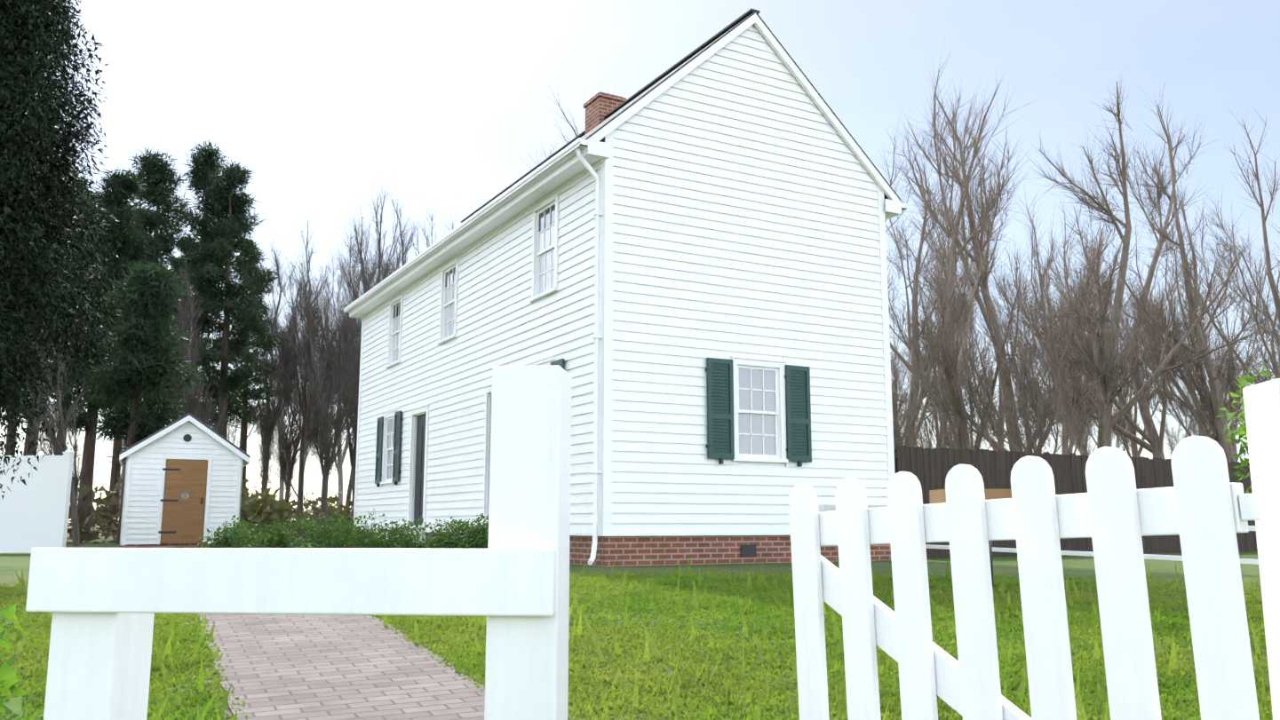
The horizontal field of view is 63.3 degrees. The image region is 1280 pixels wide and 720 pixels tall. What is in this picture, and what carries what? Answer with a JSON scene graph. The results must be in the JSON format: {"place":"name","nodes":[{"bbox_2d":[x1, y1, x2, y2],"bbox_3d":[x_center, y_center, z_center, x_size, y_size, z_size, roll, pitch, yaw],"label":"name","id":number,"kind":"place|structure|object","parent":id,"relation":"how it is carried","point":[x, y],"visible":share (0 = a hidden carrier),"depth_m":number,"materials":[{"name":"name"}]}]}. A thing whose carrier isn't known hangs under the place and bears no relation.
{"place":"outdoors","nodes":[
{"label":"outdoors","id":0,"kind":"place"},
{"bbox_2d":[0,337,55,455],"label":"pine tree","id":1,"kind":"object","parent":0,"point":[9,443],"depth_m":39.12,"materials":[{"name":"green plant"}]},
{"bbox_2d":[88,202,142,535],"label":"pine tree","id":2,"kind":"object","parent":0,"point":[115,470],"depth_m":51.34,"materials":[{"name":"green plant"}]},
{"bbox_2d":[198,613,484,719],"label":"brick path","id":3,"kind":"structure","parent":0,"point":[312,667],"depth_m":5.45,"materials":[{"name":"brick"}]},
{"bbox_2d":[183,613,484,719],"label":"grass","id":4,"kind":"structure","parent":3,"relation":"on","point":[229,712],"depth_m":5.40,"materials":[{"name":"green plant"}]},
{"bbox_2d":[0,525,1272,719],"bbox_3d":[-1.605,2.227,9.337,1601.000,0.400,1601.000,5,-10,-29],"label":"ground","id":5,"kind":"structure","parent":0,"point":[1082,567],"depth_m":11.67,"materials":[{"name":"green plant"}]},
{"bbox_2d":[2,175,39,388],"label":"pine tree","id":6,"kind":"object","parent":5,"relation":"on","point":[22,335],"depth_m":32.80,"materials":[{"name":"green plant"}]},
{"bbox_2d":[0,602,43,719],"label":"shrub","id":7,"kind":"object","parent":5,"relation":"on","point":[8,678],"visible":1,"depth_m":2.29,"materials":[{"name":"green plant"}]},
{"bbox_2d":[0,450,74,553],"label":"vinyl privacy fence","id":8,"kind":"object","parent":5,"relation":"on","point":[34,512],"visible":0.88,"depth_m":19.36,"materials":[{"name":"white plastic"}]},
{"bbox_2d":[0,170,110,455],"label":"pine tree","id":9,"kind":"object","parent":5,"relation":"on","point":[73,373],"depth_m":31.12,"materials":[{"name":"green plant"}]},
{"bbox_2d":[20,324,94,546],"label":"bare tree","id":10,"kind":"object","parent":5,"relation":"on","point":[51,422],"visible":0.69,"depth_m":25.95,"materials":[{"name":"brown plant"}]},
{"bbox_2d":[0,0,123,499],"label":"cedar tree","id":11,"kind":"object","parent":5,"relation":"on","point":[37,198],"visible":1,"depth_m":10.79,"materials":[{"name":"green plant"}]},
{"bbox_2d":[47,185,121,455],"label":"pine tree","id":12,"kind":"object","parent":5,"relation":"on","point":[91,274],"depth_m":46.69,"materials":[{"name":"green plant"}]},
{"bbox_2d":[39,166,158,540],"bbox_3d":[-18.325,-0.346,35.431,3.912,13.250,4.305,5,-10,-29],"label":"pine tree","id":13,"kind":"object","parent":5,"relation":"on","point":[118,185],"depth_m":35.69,"materials":[{"name":"green plant"}]},
{"bbox_2d":[109,364,126,507],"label":"tree","id":14,"kind":"object","parent":5,"relation":"on","point":[124,447],"visible":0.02,"depth_m":88.68,"materials":[{"name":"brown plant"}]},
{"bbox_2d":[79,257,204,544],"bbox_3d":[-14.576,1.214,29.931,3.132,8.448,3.842,5,-10,-29],"label":"pine tree","id":15,"kind":"object","parent":5,"relation":"on","point":[147,362],"depth_m":29.45,"materials":[{"name":"green plant"}]},
{"bbox_2d":[89,146,223,412],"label":"pine tree","id":16,"kind":"object","parent":5,"relation":"on","point":[149,173],"depth_m":40.67,"materials":[{"name":"green plant"}]},
{"bbox_2d":[119,413,250,548],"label":"garden shed","id":17,"kind":"structure","parent":5,"relation":"on","point":[183,480],"depth_m":22.67,"materials":[{"name":"paint"}]},
{"bbox_2d":[161,233,222,421],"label":"pine tree","id":18,"kind":"object","parent":5,"relation":"on","point":[179,259],"depth_m":61.30,"materials":[{"name":"green plant"}]},
{"bbox_2d":[148,262,236,440],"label":"bare tree","id":19,"kind":"object","parent":5,"relation":"on","point":[194,410],"visible":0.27,"depth_m":34.95,"materials":[{"name":"brown plant"}]},
{"bbox_2d":[153,140,241,421],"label":"pine tree","id":20,"kind":"object","parent":5,"relation":"on","point":[198,172],"depth_m":44.02,"materials":[{"name":"green plant"}]},
{"bbox_2d":[66,477,354,543],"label":"forest undergrowth","id":21,"kind":"object","parent":5,"relation":"on","point":[272,508],"visible":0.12,"depth_m":32.39,"materials":[{"name":"green plant"}]},
{"bbox_2d":[198,333,259,452],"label":"tree","id":22,"kind":"object","parent":5,"relation":"on","point":[232,435],"visible":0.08,"depth_m":85.28,"materials":[{"name":"brown plant"}]},
{"bbox_2d":[197,513,266,548],"bbox_3d":[-5.452,2.459,13.992,1.007,0.789,0.964,5,-10,-29],"label":"boxwood","id":23,"kind":"object","parent":5,"relation":"on","point":[224,541],"visible":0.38,"depth_m":13.85,"materials":[{"name":"green plant"}]},
{"bbox_2d":[177,159,286,438],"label":"pine tree","id":24,"kind":"object","parent":5,"relation":"on","point":[240,223],"depth_m":42.29,"materials":[{"name":"green plant"}]},
{"bbox_2d":[202,236,293,506],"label":"pine tree","id":25,"kind":"object","parent":5,"relation":"on","point":[244,266],"depth_m":58.47,"materials":[{"name":"green plant"}]},
{"bbox_2d":[229,515,312,548],"bbox_3d":[-4.683,2.363,13.303,1.034,0.762,1.007,5,-10,-29],"label":"boxwood","id":26,"kind":"object","parent":5,"relation":"on","point":[276,534],"depth_m":13.35,"materials":[{"name":"green plant"}]},
{"bbox_2d":[242,235,310,529],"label":"bare tree","id":27,"kind":"object","parent":5,"relation":"on","point":[269,418],"visible":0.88,"depth_m":43.57,"materials":[{"name":"brown plant"}]},
{"bbox_2d":[259,260,311,501],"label":"tree","id":28,"kind":"object","parent":5,"relation":"on","point":[281,491],"visible":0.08,"depth_m":89.92,"materials":[{"name":"brown plant"}]},
{"bbox_2d":[250,320,326,497],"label":"tree","id":29,"kind":"object","parent":5,"relation":"on","point":[306,457],"visible":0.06,"depth_m":79.11,"materials":[{"name":"brown plant"}]},
{"bbox_2d":[238,241,358,536],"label":"bare tree","id":30,"kind":"object","parent":5,"relation":"on","point":[303,401],"visible":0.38,"depth_m":47.27,"materials":[{"name":"brown plant"}]},
{"bbox_2d":[257,263,378,509],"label":"bare tree","id":31,"kind":"object","parent":5,"relation":"on","point":[290,462],"visible":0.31,"depth_m":55.88,"materials":[{"name":"brown plant"}]},
{"bbox_2d":[285,509,375,548],"bbox_3d":[-3.872,2.285,13.155,1.106,0.789,1.088,5,-10,-29],"label":"boxwood","id":32,"kind":"object","parent":5,"relation":"on","point":[325,540],"depth_m":13.11,"materials":[{"name":"green plant"}]},
{"bbox_2d":[262,208,403,535],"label":"bare tree","id":33,"kind":"object","parent":5,"relation":"on","point":[321,435],"visible":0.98,"depth_m":41.48,"materials":[{"name":"brown plant"}]},
{"bbox_2d":[279,216,398,510],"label":"tree","id":34,"kind":"object","parent":5,"relation":"on","point":[339,469],"visible":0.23,"depth_m":87.03,"materials":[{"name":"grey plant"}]},
{"bbox_2d":[327,265,384,511],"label":"bare tree","id":35,"kind":"object","parent":5,"relation":"on","point":[349,490],"depth_m":61.00,"materials":[{"name":"brown plant"}]},
{"bbox_2d":[316,201,413,516],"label":"bare tree","id":36,"kind":"object","parent":5,"relation":"on","point":[351,453],"visible":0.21,"depth_m":47.54,"materials":[{"name":"brown plant"}]},
{"bbox_2d":[330,174,429,447],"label":"bare tree","id":37,"kind":"object","parent":5,"relation":"on","point":[379,265],"visible":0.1,"depth_m":46.03,"materials":[{"name":"brown plant"}]},
{"bbox_2d":[347,508,422,548],"bbox_3d":[-3.143,2.286,12.871,1.025,0.889,0.938,5,-10,-29],"label":"boxwood","id":38,"kind":"object","parent":5,"relation":"on","point":[376,542],"depth_m":12.77,"materials":[{"name":"green plant"}]},
{"bbox_2d":[360,188,438,286],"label":"bare tree","id":39,"kind":"object","parent":5,"relation":"on","point":[410,236],"visible":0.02,"depth_m":52.73,"materials":[{"name":"brown plant"}]},
{"bbox_2d":[394,516,484,548],"bbox_3d":[-2.410,2.271,12.829,1.306,0.751,1.258,5,-10,-29],"label":"boxwood","id":40,"kind":"object","parent":5,"relation":"on","point":[440,540],"depth_m":12.67,"materials":[{"name":"green plant"}]},
{"bbox_2d":[439,206,457,237],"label":"bare tree","id":41,"kind":"object","parent":5,"relation":"on","point":[449,224],"depth_m":46.15,"materials":[{"name":"brown plant"}]},
{"bbox_2d":[444,513,488,548],"bbox_3d":[-1.911,2.292,12.781,1.039,0.826,1.110,5,-10,-29],"label":"boxwood","id":42,"kind":"object","parent":5,"relation":"on","point":[483,528],"depth_m":12.65,"materials":[{"name":"green plant"}]},
{"bbox_2d":[532,73,581,145],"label":"bare tree","id":43,"kind":"object","parent":5,"relation":"on","point":[565,120],"visible":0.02,"depth_m":51.04,"materials":[{"name":"brown plant"}]},
{"bbox_2d":[519,85,615,169],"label":"bare tree","id":44,"kind":"object","parent":5,"relation":"on","point":[550,148],"depth_m":45.87,"materials":[{"name":"brown plant"}]},
{"bbox_2d":[343,8,906,566],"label":"farm house","id":45,"kind":"structure","parent":5,"relation":"on","point":[678,272],"depth_m":15.35,"materials":[{"name":"paint"}]},
{"bbox_2d":[25,365,1279,719],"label":"front fence","id":46,"kind":"object","parent":5,"relation":"on","point":[106,606],"visible":1,"depth_m":1.82,"materials":[{"name":"paint"}]},
{"bbox_2d":[788,436,1261,719],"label":"picket gate","id":47,"kind":"structure","parent":46,"relation":"attached to","point":[1204,509],"depth_m":2.07,"materials":[{"name":"paint"}]},
{"bbox_2d":[877,119,923,273],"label":"bare tree","id":48,"kind":"object","parent":5,"relation":"on","point":[891,182],"visible":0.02,"depth_m":56.83,"materials":[{"name":"brown plant"}]},
{"bbox_2d":[889,323,928,449],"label":"bare tree","id":49,"kind":"object","parent":5,"relation":"on","point":[896,417],"visible":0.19,"depth_m":24.95,"materials":[{"name":"brown plant"}]},
{"bbox_2d":[890,315,934,447],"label":"tree","id":50,"kind":"object","parent":5,"relation":"on","point":[908,361],"visible":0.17,"depth_m":90.42,"materials":[{"name":"brown plant"}]},
{"bbox_2d":[818,489,1011,587],"bbox_3d":[2.583,1.682,9.838,1.830,0.900,0.760,0,-9,-1],"label":"folding table","id":51,"kind":"object","parent":5,"relation":"on","point":[937,496],"visible":0.12,"depth_m":9.67,"materials":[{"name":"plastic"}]},
{"bbox_2d":[890,342,968,447],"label":"tree","id":52,"kind":"object","parent":5,"relation":"on","point":[928,420],"visible":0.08,"depth_m":82.00,"materials":[{"name":"brown plant"}]},
{"bbox_2d":[894,232,994,448],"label":"bare tree","id":53,"kind":"object","parent":5,"relation":"on","point":[930,441],"visible":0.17,"depth_m":54.21,"materials":[{"name":"brown plant"}]},
{"bbox_2d":[885,125,1004,448],"bbox_3d":[9.547,-0.937,36.670,6.290,14.844,6.952,1,-9,-6],"label":"bare tree","id":54,"kind":"object","parent":5,"relation":"on","point":[910,337],"visible":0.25,"depth_m":36.16,"materials":[{"name":"brown plant"}]},
{"bbox_2d":[891,67,1057,450],"bbox_3d":[9.017,-1.578,29.465,4.625,13.828,9.313,-2,-9,12],"label":"bare tree","id":55,"kind":"object","parent":5,"relation":"on","point":[951,365],"visible":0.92,"depth_m":28.04,"materials":[{"name":"grey plant"}]},
{"bbox_2d":[905,216,1065,451],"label":"bare tree","id":56,"kind":"object","parent":5,"relation":"on","point":[1011,325],"visible":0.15,"depth_m":56.96,"materials":[{"name":"brown plant"}]},
{"bbox_2d":[962,328,1082,454],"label":"bare tree","id":57,"kind":"object","parent":5,"relation":"on","point":[1036,400],"visible":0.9,"depth_m":25.08,"materials":[{"name":"brown plant"}]},
{"bbox_2d":[874,50,1176,453],"bbox_3d":[12.905,-2.725,37.378,7.827,18.605,11.727,12,-15,-53],"label":"bare tree","id":58,"kind":"object","parent":5,"relation":"on","point":[983,282],"visible":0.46,"depth_m":37.31,"materials":[{"name":"grey plant"}]},
{"bbox_2d":[997,247,1097,456],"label":"tree","id":59,"kind":"object","parent":5,"relation":"on","point":[1085,447],"visible":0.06,"depth_m":69.17,"materials":[{"name":"brown plant"}]},
{"bbox_2d":[971,188,1138,454],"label":"bare tree","id":60,"kind":"object","parent":5,"relation":"on","point":[1044,302],"visible":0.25,"depth_m":55.10,"materials":[{"name":"brown plant"}]},
{"bbox_2d":[893,445,1257,558],"bbox_3d":[14.800,3.268,22.687,24.492,1.920,0.156,5,-10,-29],"label":"wooden fence","id":61,"kind":"object","parent":5,"relation":"on","point":[929,469],"visible":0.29,"depth_m":18.45,"materials":[{"name":"brown wood"}]},
{"bbox_2d":[925,525,1258,564],"bbox_3d":[6.392,2.154,11.356,0.120,1.064,9.400,5,-10,-29],"label":"white rail fence","id":62,"kind":"object","parent":5,"relation":"on","point":[1146,556],"depth_m":12.74,"materials":[{"name":"paint"}]},
{"bbox_2d":[1043,275,1144,453],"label":"tree","id":63,"kind":"object","parent":5,"relation":"on","point":[1117,440],"visible":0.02,"depth_m":79.12,"materials":[{"name":"brown plant"}]},
{"bbox_2d":[1026,200,1183,458],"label":"bare tree","id":64,"kind":"object","parent":5,"relation":"on","point":[1135,452],"visible":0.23,"depth_m":56.24,"materials":[{"name":"brown plant"}]},
{"bbox_2d":[1025,99,1255,460],"bbox_3d":[18.918,-1.857,39.099,9.887,17.412,6.131,1,-9,-3],"label":"bare tree","id":65,"kind":"object","parent":5,"relation":"on","point":[1154,440],"visible":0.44,"depth_m":39.26,"materials":[{"name":"brown plant"}]},
{"bbox_2d":[1022,64,1274,456],"bbox_3d":[14.574,-1.540,30.881,6.942,14.218,7.412,-2,-9,11],"label":"bare tree","id":66,"kind":"object","parent":5,"relation":"on","point":[1101,365],"visible":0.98,"depth_m":29.61,"materials":[{"name":"grey plant"}]},
{"bbox_2d":[1102,83,1264,462],"bbox_3d":[15.781,-1.562,31.171,4.921,14.334,4.582,5,-10,-29],"label":"bare tree","id":67,"kind":"object","parent":5,"relation":"on","point":[1212,404],"visible":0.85,"depth_m":30.35,"materials":[{"name":"brown plant"}]},
{"bbox_2d":[1152,344,1228,456],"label":"tree","id":68,"kind":"object","parent":5,"relation":"on","point":[1174,436],"visible":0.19,"depth_m":87.55,"materials":[{"name":"brown plant"}]},
{"bbox_2d":[1107,227,1279,437],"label":"bare tree","id":69,"kind":"object","parent":5,"relation":"on","point":[1180,422],"visible":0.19,"depth_m":53.15,"materials":[{"name":"brown plant"}]},
{"bbox_2d":[1157,106,1279,402],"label":"bare tree","id":70,"kind":"object","parent":5,"relation":"on","point":[1276,298],"visible":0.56,"depth_m":34.84,"materials":[{"name":"brown plant"}]},
{"bbox_2d":[1203,253,1279,445],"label":"bare tree","id":71,"kind":"object","parent":5,"relation":"on","point":[1273,340],"visible":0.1,"depth_m":50.42,"materials":[{"name":"brown plant"}]},
{"bbox_2d":[1215,363,1279,493],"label":"shrub","id":72,"kind":"object","parent":5,"relation":"on","point":[1244,381],"visible":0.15,"depth_m":7.68,"materials":[{"name":"green plant"}]},
{"bbox_2d":[1231,205,1279,338],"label":"bare tree","id":73,"kind":"object","parent":5,"relation":"on","point":[1275,324],"visible":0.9,"depth_m":30.12,"materials":[{"name":"brown plant"}]},
{"bbox_2d":[0,0,1279,525],"label":"sky","id":74,"kind":"structure","parent":0,"point":[317,99],"materials":[{"name":"white"}]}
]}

